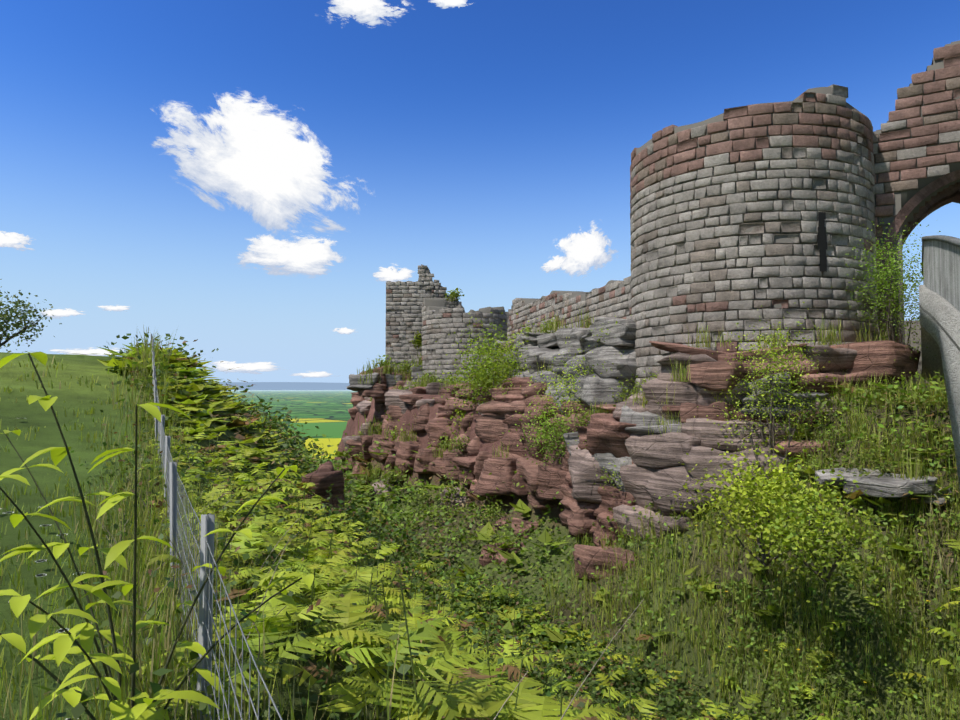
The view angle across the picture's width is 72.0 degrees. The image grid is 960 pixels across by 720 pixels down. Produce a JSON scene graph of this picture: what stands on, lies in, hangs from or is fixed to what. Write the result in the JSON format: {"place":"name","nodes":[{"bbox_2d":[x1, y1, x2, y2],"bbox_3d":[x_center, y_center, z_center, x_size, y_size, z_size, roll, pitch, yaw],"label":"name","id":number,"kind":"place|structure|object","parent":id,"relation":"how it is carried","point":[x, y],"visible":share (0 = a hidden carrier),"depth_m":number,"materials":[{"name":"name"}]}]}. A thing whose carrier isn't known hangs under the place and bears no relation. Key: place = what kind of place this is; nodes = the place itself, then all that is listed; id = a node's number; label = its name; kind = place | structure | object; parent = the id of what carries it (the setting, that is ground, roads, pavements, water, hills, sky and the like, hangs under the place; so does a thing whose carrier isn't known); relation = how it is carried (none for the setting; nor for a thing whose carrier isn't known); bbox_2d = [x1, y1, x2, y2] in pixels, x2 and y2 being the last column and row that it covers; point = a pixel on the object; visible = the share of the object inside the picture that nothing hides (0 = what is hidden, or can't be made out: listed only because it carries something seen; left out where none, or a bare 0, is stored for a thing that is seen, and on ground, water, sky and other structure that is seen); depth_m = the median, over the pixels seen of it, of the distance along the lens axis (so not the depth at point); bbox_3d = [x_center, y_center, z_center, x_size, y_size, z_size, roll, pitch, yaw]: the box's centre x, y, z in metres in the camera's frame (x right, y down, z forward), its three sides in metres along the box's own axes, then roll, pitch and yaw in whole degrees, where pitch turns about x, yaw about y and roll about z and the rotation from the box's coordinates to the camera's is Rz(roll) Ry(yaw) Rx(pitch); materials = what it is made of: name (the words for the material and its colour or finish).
{"place":"outdoors","nodes":[
{"label":"outdoors","id":0,"kind":"place"},
{"bbox_2d":[0,231,33,250],"bbox_3d":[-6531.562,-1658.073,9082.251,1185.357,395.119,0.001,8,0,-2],"label":"cloud","id":1,"kind":"structure","parent":0,"point":[12,239],"depth_m":9086.00,"materials":[{"name":"white"}]},
{"bbox_2d":[36,308,83,318],"bbox_3d":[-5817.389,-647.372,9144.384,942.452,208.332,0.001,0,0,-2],"label":"cloud","id":2,"kind":"structure","parent":0,"point":[59,313],"depth_m":9144.67,"materials":[{"name":"white"}]},
{"bbox_2d":[50,347,126,355],"bbox_3d":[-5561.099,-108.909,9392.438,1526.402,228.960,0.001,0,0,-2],"label":"cloud","id":3,"kind":"structure","parent":0,"point":[95,352],"depth_m":9392.25,"materials":[{"name":"white"}]},
{"bbox_2d":[96,305,129,310],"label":"cloud","id":4,"kind":"structure","parent":0,"point":[114,308],"depth_m":9206.76,"materials":[{"name":"white"}]},
{"bbox_2d":[207,361,286,373],"bbox_3d":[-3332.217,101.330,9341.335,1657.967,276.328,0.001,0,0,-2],"label":"cloud","id":5,"kind":"structure","parent":0,"point":[251,368],"depth_m":9341.82,"materials":[{"name":"white"}]},
{"bbox_2d":[152,92,362,232],"bbox_3d":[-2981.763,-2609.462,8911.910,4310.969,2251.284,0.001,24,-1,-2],"label":"cloud","id":6,"kind":"structure","parent":0,"point":[267,171],"depth_m":8910.05,"materials":[{"name":"white"}]},
{"bbox_2d":[215,382,349,389],"bbox_3d":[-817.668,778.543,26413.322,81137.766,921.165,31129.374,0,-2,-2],"label":"hills","id":7,"kind":"structure","parent":0,"point":[295,386],"depth_m":40317.88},
{"bbox_2d":[220,390,356,461],"bbox_3d":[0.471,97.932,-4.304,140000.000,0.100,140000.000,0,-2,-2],"label":"plain ground","id":8,"kind":"structure","parent":0,"point":[326,413],"depth_m":3086.22,"materials":[{"name":"green plant"}]},
{"bbox_2d":[238,230,341,277],"bbox_3d":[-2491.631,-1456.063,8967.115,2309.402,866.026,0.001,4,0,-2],"label":"cloud","id":9,"kind":"structure","parent":0,"point":[313,256],"depth_m":8965.05,"materials":[{"name":"white"}]},
{"bbox_2d":[291,371,335,377],"bbox_3d":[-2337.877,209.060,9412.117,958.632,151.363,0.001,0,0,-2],"label":"cloud","id":10,"kind":"structure","parent":0,"point":[322,374],"depth_m":9411.49,"materials":[{"name":"white"}]},
{"bbox_2d":[333,327,354,334],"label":"cloud","id":11,"kind":"structure","parent":0,"point":[345,330],"depth_m":9345.08,"materials":[{"name":"white"}]},
{"bbox_2d":[327,0,408,27],"bbox_3d":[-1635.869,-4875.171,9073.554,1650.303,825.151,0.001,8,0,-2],"label":"cloud","id":12,"kind":"structure","parent":0,"point":[370,12],"depth_m":9075.50,"materials":[{"name":"white"}]},
{"bbox_2d":[373,264,414,281],"bbox_3d":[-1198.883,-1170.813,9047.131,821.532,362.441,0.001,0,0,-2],"label":"cloud","id":13,"kind":"structure","parent":0,"point":[389,274],"depth_m":9047.15,"materials":[{"name":"white"}]},
{"bbox_2d":[429,0,472,8],"bbox_3d":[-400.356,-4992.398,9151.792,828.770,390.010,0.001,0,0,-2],"label":"cloud","id":14,"kind":"structure","parent":0,"point":[444,4],"depth_m":9151.11,"materials":[{"name":"white"}]},
{"bbox_2d":[0,352,959,719],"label":"terrain hill","id":15,"kind":"structure","parent":0,"point":[74,396],"depth_m":13.13,"materials":[{"name":"green plant"}]},
{"bbox_2d":[0,352,313,719],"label":"leaves","id":16,"kind":"object","parent":15,"relation":"on","point":[62,645],"visible":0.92,"depth_m":2.54,"materials":[{"name":"green plant"}]},
{"bbox_2d":[147,327,282,719],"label":"wire fence","id":17,"kind":"object","parent":15,"relation":"on","point":[175,492],"visible":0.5,"depth_m":3.01,"materials":[{"name":"grey metal"}]},
{"bbox_2d":[141,436,723,719],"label":"fern stems","id":18,"kind":"object","parent":15,"relation":"on","point":[348,656],"visible":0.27,"depth_m":4.43,"materials":[{"name":"green plant"}]},
{"bbox_2d":[0,269,911,719],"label":"plant stems","id":19,"kind":"object","parent":15,"relation":"on","point":[134,655],"visible":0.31,"depth_m":2.87,"materials":[{"name":"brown plant"}]},
{"bbox_2d":[0,216,940,615],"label":"bushes","id":20,"kind":"object","parent":15,"relation":"on","point":[778,510],"visible":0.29,"depth_m":15.91,"materials":[{"name":"green plant"}]},
{"bbox_2d":[0,354,947,719],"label":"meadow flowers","id":21,"kind":"object","parent":15,"relation":"on","point":[84,572],"visible":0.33,"depth_m":6.80,"materials":[{"name":"green plant"}]},
{"bbox_2d":[0,307,959,719],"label":"grass tufts","id":22,"kind":"object","parent":15,"relation":"on","point":[170,597],"visible":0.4,"depth_m":12.06,"materials":[{"name":"green plant"}]},
{"bbox_2d":[0,332,959,719],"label":"bramble and herb leaves","id":23,"kind":"object","parent":15,"relation":"on","point":[382,530],"visible":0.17,"depth_m":13.39,"materials":[{"name":"green plant"}]},
{"bbox_2d":[97,344,959,719],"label":"ferns","id":24,"kind":"object","parent":15,"relation":"on","point":[473,684],"visible":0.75,"depth_m":6.36,"materials":[{"name":"green plant"}]},
{"bbox_2d":[301,317,954,579],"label":"crag rocks","id":25,"kind":"object","parent":15,"relation":"on","point":[649,467],"visible":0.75,"depth_m":19.06,"materials":[{"name":"stone"}]},
{"bbox_2d":[386,40,959,387],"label":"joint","id":26,"kind":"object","parent":15,"relation":"on","point":[901,200],"visible":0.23,"depth_m":19.58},
{"bbox_2d":[817,212,826,271],"bbox_3d":[9.456,-3.267,18.250,0.309,1.654,0.001,0,-3,-10],"label":"arrow slit","id":27,"kind":"object","parent":26,"relation":"attached to","point":[822,240],"visible":0.88,"depth_m":18.25,"materials":[{"name":"black"}]},
{"bbox_2d":[919,285,959,487],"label":"concrete footbridge","id":28,"kind":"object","parent":15,"relation":"on","point":[940,324],"visible":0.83,"depth_m":9.00,"materials":[{"name":"grey concrete"}]},
{"bbox_2d":[922,235,959,311],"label":"footbridge railing","id":29,"kind":"object","parent":28,"relation":"attached to","point":[941,263],"visible":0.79,"depth_m":9.64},
{"bbox_2d":[0,0,959,382],"label":"sky","id":30,"kind":"structure","parent":0,"point":[481,136],"materials":[{"name":"blue"}]},
{"bbox_2d":[541,255,565,272],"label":"cloud","id":31,"kind":"structure","parent":0,"point":[554,264],"depth_m":9276.23,"materials":[{"name":"white"}]},
{"bbox_2d":[555,221,616,277],"bbox_3d":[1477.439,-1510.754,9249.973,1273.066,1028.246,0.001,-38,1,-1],"label":"cloud","id":32,"kind":"structure","parent":0,"point":[585,251],"depth_m":9249.55,"materials":[{"name":"white"}]},
{"bbox_2d":[385,44,959,393],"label":"castle ruins","id":33,"kind":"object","parent":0,"point":[799,122],"visible":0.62,"depth_m":19.22,"materials":[{"name":"grey stone"}]}
]}

